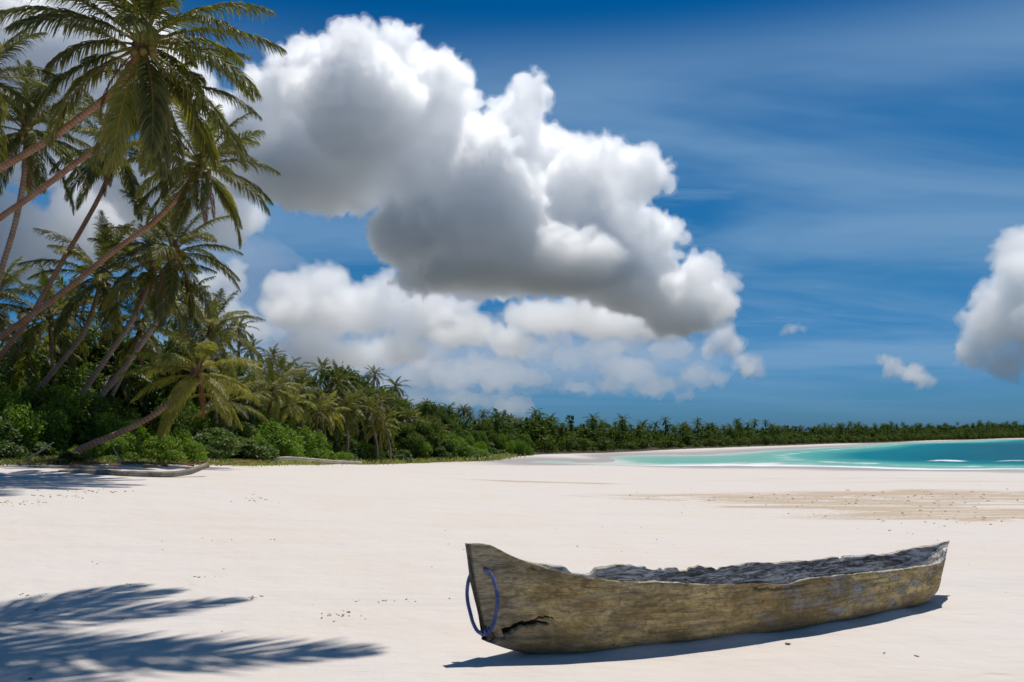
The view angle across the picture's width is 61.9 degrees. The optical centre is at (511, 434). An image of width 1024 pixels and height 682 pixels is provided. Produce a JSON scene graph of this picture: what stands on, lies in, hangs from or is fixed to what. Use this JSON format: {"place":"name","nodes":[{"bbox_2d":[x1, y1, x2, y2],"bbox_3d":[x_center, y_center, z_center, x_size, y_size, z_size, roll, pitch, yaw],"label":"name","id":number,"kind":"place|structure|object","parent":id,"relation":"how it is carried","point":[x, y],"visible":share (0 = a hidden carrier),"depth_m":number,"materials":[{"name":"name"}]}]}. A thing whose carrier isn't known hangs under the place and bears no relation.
{"place":"outdoors","nodes":[
{"label":"outdoors","id":0,"kind":"place"},
{"bbox_2d":[0,438,1023,681],"bbox_3d":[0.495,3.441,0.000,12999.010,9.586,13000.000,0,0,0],"label":"beach sand","id":1,"kind":"structure","parent":0,"point":[345,536],"depth_m":10.56,"materials":[{"name":"beige sand"}]},
{"bbox_2d":[0,366,32,407],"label":"broadleaf tree","id":2,"kind":"object","parent":1,"relation":"on","point":[2,381],"visible":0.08,"depth_m":39.35,"materials":[{"name":"green plant"}]},
{"bbox_2d":[0,416,33,460],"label":"shrub","id":3,"kind":"object","parent":1,"relation":"on","point":[8,449],"visible":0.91,"depth_m":31.09,"materials":[{"name":"green plant"}]},
{"bbox_2d":[1,350,38,396],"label":"broadleaf tree","id":4,"kind":"object","parent":1,"relation":"on","point":[9,373],"visible":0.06,"depth_m":63.21,"materials":[{"name":"green plant"}]},
{"bbox_2d":[0,256,58,363],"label":"palm tree","id":5,"kind":"object","parent":1,"relation":"on","point":[9,294],"visible":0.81,"depth_m":44.05,"materials":[{"name":"green plant"}]},
{"bbox_2d":[0,24,74,178],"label":"palm tree","id":6,"kind":"object","parent":1,"relation":"on","point":[19,97],"visible":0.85,"depth_m":27.38,"materials":[{"name":"green plant"}]},
{"bbox_2d":[0,383,74,452],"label":"shrub","id":7,"kind":"object","parent":1,"relation":"on","point":[25,426],"visible":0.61,"depth_m":34.70,"materials":[{"name":"green plant"}]},
{"bbox_2d":[0,305,81,404],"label":"palm tree","id":8,"kind":"object","parent":1,"relation":"on","point":[28,367],"visible":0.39,"depth_m":49.83,"materials":[{"name":"green plant"}]},
{"bbox_2d":[0,383,82,445],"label":"broadleaf tree","id":9,"kind":"object","parent":1,"relation":"on","point":[37,393],"visible":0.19,"depth_m":36.41,"materials":[{"name":"green plant"}]},
{"bbox_2d":[27,441,60,457],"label":"shrub","id":10,"kind":"object","parent":1,"relation":"on","point":[35,447],"visible":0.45,"depth_m":33.64,"materials":[{"name":"green plant"}]},
{"bbox_2d":[0,263,98,385],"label":"palm tree","id":11,"kind":"object","parent":1,"relation":"on","point":[32,338],"visible":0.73,"depth_m":46.64,"materials":[{"name":"green plant"}]},
{"bbox_2d":[0,59,106,285],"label":"palm tree","id":12,"kind":"object","parent":1,"relation":"on","point":[26,138],"visible":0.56,"depth_m":34.05,"materials":[{"name":"green plant"}]},
{"bbox_2d":[15,378,94,450],"bbox_3d":[-19.792,-0.666,37.161,3.594,3.690,3.944,0,0,18],"label":"shrub","id":13,"kind":"object","parent":1,"relation":"on","point":[62,399],"visible":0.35,"depth_m":36.42,"materials":[{"name":"green plant"}]},
{"bbox_2d":[42,450,91,464],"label":"shrub","id":14,"kind":"object","parent":1,"relation":"on","point":[78,456],"visible":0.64,"depth_m":31.34,"materials":[{"name":"green plant"}]},
{"bbox_2d":[20,329,117,394],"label":"broadleaf tree","id":15,"kind":"object","parent":1,"relation":"on","point":[45,366],"visible":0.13,"depth_m":52.60,"materials":[{"name":"green plant"}]},
{"bbox_2d":[38,364,106,397],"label":"broadleaf tree","id":16,"kind":"object","parent":1,"relation":"on","point":[65,375],"visible":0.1,"depth_m":47.15,"materials":[{"name":"green plant"}]},
{"bbox_2d":[23,268,123,359],"bbox_3d":[-30.658,-4.838,59.964,6.301,13.236,6.194,0,0,0],"label":"palm tree","id":17,"kind":"object","parent":1,"relation":"on","point":[59,283],"visible":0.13,"depth_m":59.67,"materials":[{"name":"green plant"}]},
{"bbox_2d":[28,465,120,469],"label":"dead branch","id":18,"kind":"object","parent":1,"relation":"on","point":[74,467],"visible":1,"depth_m":28.13,"materials":[{"name":"grey wood"}]},
{"bbox_2d":[0,87,185,359],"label":"palm tree","id":19,"kind":"object","parent":1,"relation":"on","point":[131,181],"visible":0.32,"depth_m":40.03,"materials":[{"name":"green plant"}]},
{"bbox_2d":[57,322,128,409],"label":"broadleaf tree","id":20,"kind":"object","parent":1,"relation":"on","point":[99,352],"visible":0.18,"depth_m":54.25,"materials":[{"name":"green plant"}]},
{"bbox_2d":[17,209,176,394],"bbox_3d":[-21.118,-5.134,43.132,6.976,12.234,7.101,0,0,-35],"label":"palm tree","id":21,"kind":"object","parent":1,"relation":"on","point":[100,281],"visible":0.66,"depth_m":42.12,"materials":[{"name":"green plant"}]},
{"bbox_2d":[69,405,125,446],"bbox_3d":[-19.202,-0.125,38.266,3.289,2.626,3.448,0,0,44],"label":"shrub","id":22,"kind":"object","parent":1,"relation":"on","point":[82,425],"visible":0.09,"depth_m":37.32,"materials":[{"name":"green plant"}]},
{"bbox_2d":[69,391,132,444],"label":"broadleaf tree","id":23,"kind":"object","parent":1,"relation":"on","point":[87,400],"visible":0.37,"depth_m":37.81,"materials":[{"name":"green plant"}]},
{"bbox_2d":[65,367,142,419],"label":"broadleaf tree","id":24,"kind":"object","parent":1,"relation":"on","point":[98,386],"visible":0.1,"depth_m":52.34,"materials":[{"name":"green plant"}]},
{"bbox_2d":[68,436,143,461],"bbox_3d":[-16.277,0.627,33.960,3.020,1.172,2.395,0,0,-35],"label":"shrub","id":25,"kind":"object","parent":1,"relation":"on","point":[97,451],"visible":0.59,"depth_m":33.81,"materials":[{"name":"green plant"}]},
{"bbox_2d":[77,407,144,456],"bbox_3d":[-17.399,0.025,36.903,2.326,2.460,2.872,0,0,27],"label":"shrub","id":26,"kind":"object","parent":1,"relation":"on","point":[108,425],"visible":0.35,"depth_m":36.62,"materials":[{"name":"green plant"}]},
{"bbox_2d":[98,392,141,422],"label":"broadleaf tree","id":27,"kind":"object","parent":1,"relation":"on","point":[135,415],"visible":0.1,"depth_m":40.88,"materials":[{"name":"green plant"}]},
{"bbox_2d":[82,345,165,412],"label":"palm tree","id":28,"kind":"object","parent":1,"relation":"on","point":[123,385],"visible":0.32,"depth_m":53.55,"materials":[{"name":"green plant"}]},
{"bbox_2d":[0,23,261,221],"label":"palm tree","id":29,"kind":"object","parent":1,"relation":"on","point":[199,80],"visible":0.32,"depth_m":29.40,"materials":[{"name":"green plant"}]},
{"bbox_2d":[58,462,209,476],"bbox_3d":[-11.773,1.061,25.828,4.741,0.420,1.644,0,0,0],"label":"driftwood log","id":30,"kind":"object","parent":1,"relation":"on","point":[193,470],"visible":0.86,"depth_m":25.41,"materials":[{"name":"grey wood"}]},
{"bbox_2d":[0,100,280,340],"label":"palm tree","id":31,"kind":"object","parent":1,"relation":"on","point":[195,172],"visible":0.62,"depth_m":34.98,"materials":[{"name":"green plant"}]},
{"bbox_2d":[77,286,203,396],"bbox_3d":[-19.913,-3.475,45.987,5.911,9.564,5.856,0,0,0],"label":"palm tree","id":32,"kind":"object","parent":1,"relation":"on","point":[140,325],"visible":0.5,"depth_m":45.51,"materials":[{"name":"green plant"}]},
{"bbox_2d":[68,223,216,412],"bbox_3d":[-18.696,-4.780,42.114,8.214,11.816,5.908,0,0,0],"label":"palm tree","id":33,"kind":"object","parent":1,"relation":"on","point":[147,279],"visible":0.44,"depth_m":41.77,"materials":[{"name":"green plant"}]},
{"bbox_2d":[0,0,287,181],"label":"palm tree","id":34,"kind":"object","parent":1,"relation":"on","point":[150,88],"visible":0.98,"depth_m":25.47,"materials":[{"name":"green plant"}]},
{"bbox_2d":[109,326,178,432],"bbox_3d":[-24.639,-2.600,56.135,5.646,9.066,6.553,0,0,-13],"label":"broadleaf tree","id":35,"kind":"object","parent":1,"relation":"on","point":[155,399],"visible":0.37,"depth_m":54.47,"materials":[{"name":"green plant"}]},
{"bbox_2d":[110,419,188,462],"bbox_3d":[-15.429,0.322,36.175,3.315,2.006,3.155,0,0,-32],"label":"shrub","id":36,"kind":"object","parent":1,"relation":"on","point":[135,436],"visible":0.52,"depth_m":35.63,"materials":[{"name":"green plant"}]},
{"bbox_2d":[59,314,263,460],"bbox_3d":[-13.323,-1.693,33.327,7.491,6.101,5.451,0,0,0],"label":"palm tree","id":37,"kind":"object","parent":1,"relation":"on","point":[196,375],"visible":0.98,"depth_m":33.03,"materials":[{"name":"green plant"}]},
{"bbox_2d":[134,440,188,462],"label":"shrub","id":38,"kind":"object","parent":1,"relation":"on","point":[174,457],"visible":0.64,"depth_m":35.20,"materials":[{"name":"green plant"}]},
{"bbox_2d":[136,335,200,430],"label":"broadleaf tree","id":39,"kind":"object","parent":1,"relation":"on","point":[165,344],"visible":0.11,"depth_m":56.91,"materials":[{"name":"green plant"}]},
{"bbox_2d":[97,189,243,398],"bbox_3d":[-16.420,-5.122,40.319,6.311,12.644,7.929,0,0,-44],"label":"palm tree","id":40,"kind":"object","parent":1,"relation":"on","point":[169,279],"visible":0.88,"depth_m":39.52,"materials":[{"name":"green plant"}]},
{"bbox_2d":[147,405,200,438],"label":"broadleaf tree","id":41,"kind":"object","parent":1,"relation":"on","point":[181,422],"visible":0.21,"depth_m":48.15,"materials":[{"name":"green plant"}]},
{"bbox_2d":[154,426,208,463],"bbox_3d":[-14.818,0.497,37.878,2.824,1.880,3.376,0,0,-35],"label":"shrub","id":42,"kind":"object","parent":1,"relation":"on","point":[191,450],"visible":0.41,"depth_m":37.46,"materials":[{"name":"green plant"}]},
{"bbox_2d":[160,396,206,429],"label":"broadleaf tree","id":43,"kind":"object","parent":1,"relation":"on","point":[187,404],"visible":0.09,"depth_m":51.53,"materials":[{"name":"green plant"}]},
{"bbox_2d":[153,272,225,347],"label":"palm tree","id":44,"kind":"object","parent":1,"relation":"on","point":[171,324],"visible":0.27,"depth_m":61.63,"materials":[{"name":"green plant"}]},
{"bbox_2d":[184,404,226,435],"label":"shrub","id":45,"kind":"object","parent":1,"relation":"on","point":[203,422],"visible":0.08,"depth_m":50.39,"materials":[{"name":"green plant"}]},
{"bbox_2d":[176,352,252,427],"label":"broadleaf tree","id":46,"kind":"object","parent":1,"relation":"on","point":[208,399],"visible":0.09,"depth_m":59.20,"materials":[{"name":"green plant"}]},
{"bbox_2d":[165,286,264,426],"bbox_3d":[-20.430,-4.088,58.105,6.668,12.156,6.659,0,0,-38],"label":"palm tree","id":47,"kind":"object","parent":1,"relation":"on","point":[210,325],"visible":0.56,"depth_m":57.80,"materials":[{"name":"green plant"}]},
{"bbox_2d":[190,427,242,460],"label":"shrub","id":48,"kind":"object","parent":1,"relation":"on","point":[222,440],"visible":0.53,"depth_m":41.40,"materials":[{"name":"green plant"}]},
{"bbox_2d":[193,430,257,458],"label":"shrub","id":49,"kind":"object","parent":1,"relation":"on","point":[244,442],"visible":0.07,"depth_m":47.68,"materials":[{"name":"green plant"}]},
{"bbox_2d":[185,363,269,432],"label":"palm tree","id":50,"kind":"object","parent":1,"relation":"on","point":[234,405],"visible":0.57,"depth_m":49.82,"materials":[{"name":"green plant"}]},
{"bbox_2d":[195,352,266,437],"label":"broadleaf tree","id":51,"kind":"object","parent":1,"relation":"on","point":[239,370],"visible":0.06,"depth_m":62.16,"materials":[{"name":"green plant"}]},
{"bbox_2d":[222,316,258,364],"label":"palm tree","id":52,"kind":"object","parent":1,"relation":"on","point":[238,331],"visible":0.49,"depth_m":149.93,"materials":[{"name":"green plant"}]},
{"bbox_2d":[239,333,268,368],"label":"palm tree","id":53,"kind":"object","parent":1,"relation":"on","point":[251,353],"visible":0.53,"depth_m":149.55,"materials":[{"name":"green plant"}]},
{"bbox_2d":[229,421,279,463],"bbox_3d":[-15.503,0.519,49.889,3.662,2.694,3.970,0,0,-4],"label":"shrub","id":54,"kind":"object","parent":1,"relation":"on","point":[264,452],"visible":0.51,"depth_m":49.25,"materials":[{"name":"green plant"}]},
{"bbox_2d":[231,370,280,423],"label":"palm tree","id":55,"kind":"object","parent":1,"relation":"on","point":[252,379],"visible":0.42,"depth_m":61.88,"materials":[{"name":"green plant"}]},
{"bbox_2d":[0,452,520,466],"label":"beach grass","id":56,"kind":"structure","parent":1,"relation":"on","point":[383,461],"depth_m":49.19,"materials":[{"name":"green plant"}]},
{"bbox_2d":[273,456,361,462],"bbox_3d":[-12.117,1.581,53.101,6.669,0.562,0.541,0,0,-43],"label":"fallen log","id":57,"kind":"object","parent":56,"relation":"on","point":[309,459],"visible":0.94,"depth_m":52.70,"materials":[{"name":"grey wood"}]},
{"bbox_2d":[260,343,287,369],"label":"palm tree","id":58,"kind":"object","parent":1,"relation":"on","point":[273,353],"visible":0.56,"depth_m":169.48,"materials":[{"name":"green plant"}]},
{"bbox_2d":[251,417,305,460],"bbox_3d":[-17.314,0.490,60.688,5.311,3.523,6.389,0,0,-11],"label":"shrub","id":59,"kind":"object","parent":1,"relation":"on","point":[283,438],"visible":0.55,"depth_m":59.35,"materials":[{"name":"green plant"}]},
{"bbox_2d":[243,354,317,421],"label":"palm tree","id":60,"kind":"object","parent":1,"relation":"on","point":[272,404],"visible":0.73,"depth_m":65.75,"materials":[{"name":"green plant"}]},
{"bbox_2d":[263,356,312,406],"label":"palm tree","id":61,"kind":"object","parent":1,"relation":"on","point":[288,366],"visible":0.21,"depth_m":83.56,"materials":[{"name":"green plant"}]},
{"bbox_2d":[276,382,317,431],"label":"palm tree","id":62,"kind":"object","parent":1,"relation":"on","point":[292,397],"visible":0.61,"depth_m":71.42,"materials":[{"name":"green plant"}]},
{"bbox_2d":[282,366,324,432],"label":"palm tree","id":63,"kind":"object","parent":1,"relation":"on","point":[301,380],"visible":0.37,"depth_m":79.66,"materials":[{"name":"green plant"}]},
{"bbox_2d":[293,425,330,463],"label":"shrub","id":64,"kind":"object","parent":1,"relation":"on","point":[316,452],"visible":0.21,"depth_m":70.95,"materials":[{"name":"green plant"}]},
{"bbox_2d":[286,384,341,446],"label":"palm tree","id":65,"kind":"object","parent":1,"relation":"on","point":[318,413],"visible":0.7,"depth_m":77.60,"materials":[{"name":"green plant"}]},
{"bbox_2d":[307,357,331,385],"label":"palm tree","id":66,"kind":"object","parent":1,"relation":"on","point":[324,363],"visible":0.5,"depth_m":171.41,"materials":[{"name":"green plant"}]},
{"bbox_2d":[306,430,339,463],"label":"shrub","id":67,"kind":"object","parent":1,"relation":"on","point":[319,439],"visible":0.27,"depth_m":74.43,"materials":[{"name":"green plant"}]},
{"bbox_2d":[304,401,348,444],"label":"broadleaf tree","id":68,"kind":"object","parent":1,"relation":"on","point":[339,440],"visible":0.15,"depth_m":88.43,"materials":[{"name":"green plant"}]},
{"bbox_2d":[306,390,350,446],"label":"palm tree","id":69,"kind":"object","parent":1,"relation":"on","point":[332,421],"visible":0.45,"depth_m":83.97,"materials":[{"name":"green plant"}]},
{"bbox_2d":[305,362,361,423],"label":"palm tree","id":70,"kind":"object","parent":1,"relation":"on","point":[325,376],"visible":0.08,"depth_m":118.63,"materials":[{"name":"green plant"}]},
{"bbox_2d":[311,359,360,406],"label":"palm tree","id":71,"kind":"object","parent":1,"relation":"on","point":[337,373],"visible":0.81,"depth_m":94.71,"materials":[{"name":"green plant"}]},
{"bbox_2d":[326,424,349,460],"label":"shrub","id":72,"kind":"object","parent":1,"relation":"on","point":[336,447],"visible":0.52,"depth_m":86.84,"materials":[{"name":"green plant"}]},
{"bbox_2d":[340,433,360,459],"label":"shrub","id":73,"kind":"object","parent":1,"relation":"on","point":[353,442],"visible":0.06,"depth_m":91.04,"materials":[{"name":"green plant"}]},
{"bbox_2d":[327,387,377,450],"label":"palm tree","id":74,"kind":"object","parent":1,"relation":"on","point":[344,412],"visible":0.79,"depth_m":87.93,"materials":[{"name":"green plant"}]},
{"bbox_2d":[333,362,377,402],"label":"broadleaf tree","id":75,"kind":"object","parent":1,"relation":"on","point":[351,378],"visible":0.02,"depth_m":121.88,"materials":[{"name":"green plant"}]},
{"bbox_2d":[340,431,373,460],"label":"shrub","id":76,"kind":"object","parent":1,"relation":"on","point":[362,454],"visible":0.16,"depth_m":93.10,"materials":[{"name":"green plant"}]},
{"bbox_2d":[342,380,380,441],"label":"palm tree","id":77,"kind":"object","parent":1,"relation":"on","point":[359,388],"visible":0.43,"depth_m":97.89,"materials":[{"name":"green plant"}]},
{"bbox_2d":[354,439,385,460],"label":"shrub","id":78,"kind":"object","parent":1,"relation":"on","point":[370,447],"visible":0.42,"depth_m":95.47,"materials":[{"name":"green plant"}]},
{"bbox_2d":[353,393,393,460],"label":"palm tree","id":79,"kind":"object","parent":1,"relation":"on","point":[371,417],"visible":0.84,"depth_m":93.98,"materials":[{"name":"green plant"}]},
{"bbox_2d":[348,385,398,444],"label":"broadleaf tree","id":80,"kind":"object","parent":1,"relation":"on","point":[360,426],"visible":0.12,"depth_m":107.92,"materials":[{"name":"green plant"}]},
{"bbox_2d":[364,365,385,387],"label":"palm tree","id":81,"kind":"object","parent":1,"relation":"on","point":[373,376],"visible":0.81,"depth_m":199.75,"materials":[{"name":"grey plant"}]},
{"bbox_2d":[360,414,399,448],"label":"broadleaf tree","id":82,"kind":"object","parent":1,"relation":"on","point":[371,440],"visible":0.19,"depth_m":104.05,"materials":[{"name":"green plant"}]},
{"bbox_2d":[360,412,401,459],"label":"palm tree","id":83,"kind":"object","parent":1,"relation":"on","point":[370,434],"visible":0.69,"depth_m":95.83,"materials":[{"name":"green plant"}]},
{"bbox_2d":[366,386,400,458],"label":"palm tree","id":84,"kind":"object","parent":1,"relation":"on","point":[378,394],"visible":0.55,"depth_m":107.52,"materials":[{"name":"green plant"}]},
{"bbox_2d":[368,405,405,459],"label":"palm tree","id":85,"kind":"object","parent":1,"relation":"on","point":[397,422],"visible":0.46,"depth_m":97.91,"materials":[{"name":"green plant"}]},
{"bbox_2d":[382,448,411,461],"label":"shrub","id":86,"kind":"object","parent":1,"relation":"on","point":[399,455],"visible":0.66,"depth_m":102.05,"materials":[{"name":"green plant"}]},
{"bbox_2d":[383,375,410,396],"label":"palm tree","id":87,"kind":"object","parent":1,"relation":"on","point":[395,387],"visible":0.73,"depth_m":169.60,"materials":[{"name":"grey plant"}]},
{"bbox_2d":[378,390,418,440],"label":"broadleaf tree","id":88,"kind":"object","parent":1,"relation":"on","point":[398,408],"visible":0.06,"depth_m":112.50,"materials":[{"name":"green plant"}]},
{"bbox_2d":[393,404,422,431],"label":"palm tree","id":89,"kind":"object","parent":1,"relation":"on","point":[407,418],"visible":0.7,"depth_m":109.70,"materials":[{"name":"green plant"}]},
{"bbox_2d":[390,421,427,456],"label":"broadleaf tree","id":90,"kind":"object","parent":1,"relation":"on","point":[410,443],"visible":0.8,"depth_m":106.20,"materials":[{"name":"green plant"}]},
{"bbox_2d":[401,436,432,460],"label":"shrub","id":91,"kind":"object","parent":1,"relation":"on","point":[427,447],"visible":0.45,"depth_m":106.58,"materials":[{"name":"green plant"}]},
{"bbox_2d":[413,398,441,417],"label":"broadleaf tree","id":92,"kind":"object","parent":1,"relation":"on","point":[423,408],"visible":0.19,"depth_m":145.91,"materials":[{"name":"green plant"}]},
{"bbox_2d":[414,419,442,455],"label":"broadleaf tree","id":93,"kind":"object","parent":1,"relation":"on","point":[424,429],"visible":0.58,"depth_m":109.29,"materials":[{"name":"green plant"}]},
{"bbox_2d":[423,436,456,459],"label":"shrub","id":94,"kind":"object","parent":1,"relation":"on","point":[441,451],"visible":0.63,"depth_m":109.10,"materials":[{"name":"green plant"}]},
{"bbox_2d":[432,409,462,435],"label":"broadleaf tree","id":95,"kind":"object","parent":1,"relation":"on","point":[445,419],"visible":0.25,"depth_m":131.02,"materials":[{"name":"green plant"}]},
{"bbox_2d":[442,432,476,460],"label":"shrub","id":96,"kind":"object","parent":1,"relation":"on","point":[461,444],"visible":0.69,"depth_m":111.88,"materials":[{"name":"green plant"}]},
{"bbox_2d":[465,434,487,449],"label":"shrub","id":97,"kind":"object","parent":1,"relation":"on","point":[470,440],"visible":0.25,"depth_m":122.20,"materials":[{"name":"green plant"}]},
{"bbox_2d":[487,433,504,448],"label":"broadleaf tree","id":98,"kind":"object","parent":1,"relation":"on","point":[493,438],"visible":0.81,"depth_m":136.75,"materials":[{"name":"green plant"}]},
{"bbox_2d":[500,434,516,454],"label":"shrub","id":99,"kind":"object","parent":1,"relation":"on","point":[508,447],"visible":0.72,"depth_m":137.30,"materials":[{"name":"green plant"}]},
{"bbox_2d":[0,489,1018,679],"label":"seaweed litter","id":100,"kind":"object","parent":1,"relation":"on","point":[252,597],"visible":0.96,"depth_m":16.45,"materials":[{"name":"brown plant"}]},
{"bbox_2d":[512,432,535,455],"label":"shrub","id":101,"kind":"object","parent":1,"relation":"on","point":[522,446],"visible":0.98,"depth_m":138.26,"materials":[{"name":"green plant"}]},
{"bbox_2d":[465,540,949,653],"bbox_3d":[2.054,1.121,6.694,5.144,0.802,0.761,0,0,-30],"label":"dugout canoe","id":102,"kind":"object","parent":1,"relation":"on","point":[526,607],"visible":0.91,"depth_m":5.93,"materials":[{"name":"brown wood"}]},
{"bbox_2d":[441,402,1023,452],"bbox_3d":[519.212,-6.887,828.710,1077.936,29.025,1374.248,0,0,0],"label":"wood","id":103,"kind":"object","parent":1,"relation":"on","point":[549,434],"visible":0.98,"depth_m":232.35,"materials":[{"name":"green plant"}]},
{"bbox_2d":[0,0,1023,433],"label":"sky","id":104,"kind":"structure","parent":0,"point":[806,213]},
{"bbox_2d":[532,439,1023,469],"bbox_3d":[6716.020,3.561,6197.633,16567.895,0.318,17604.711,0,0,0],"label":"lagoon water","id":105,"kind":"structure","parent":0,"point":[983,454],"depth_m":139.31,"materials":[{"name":"teal liquid"}]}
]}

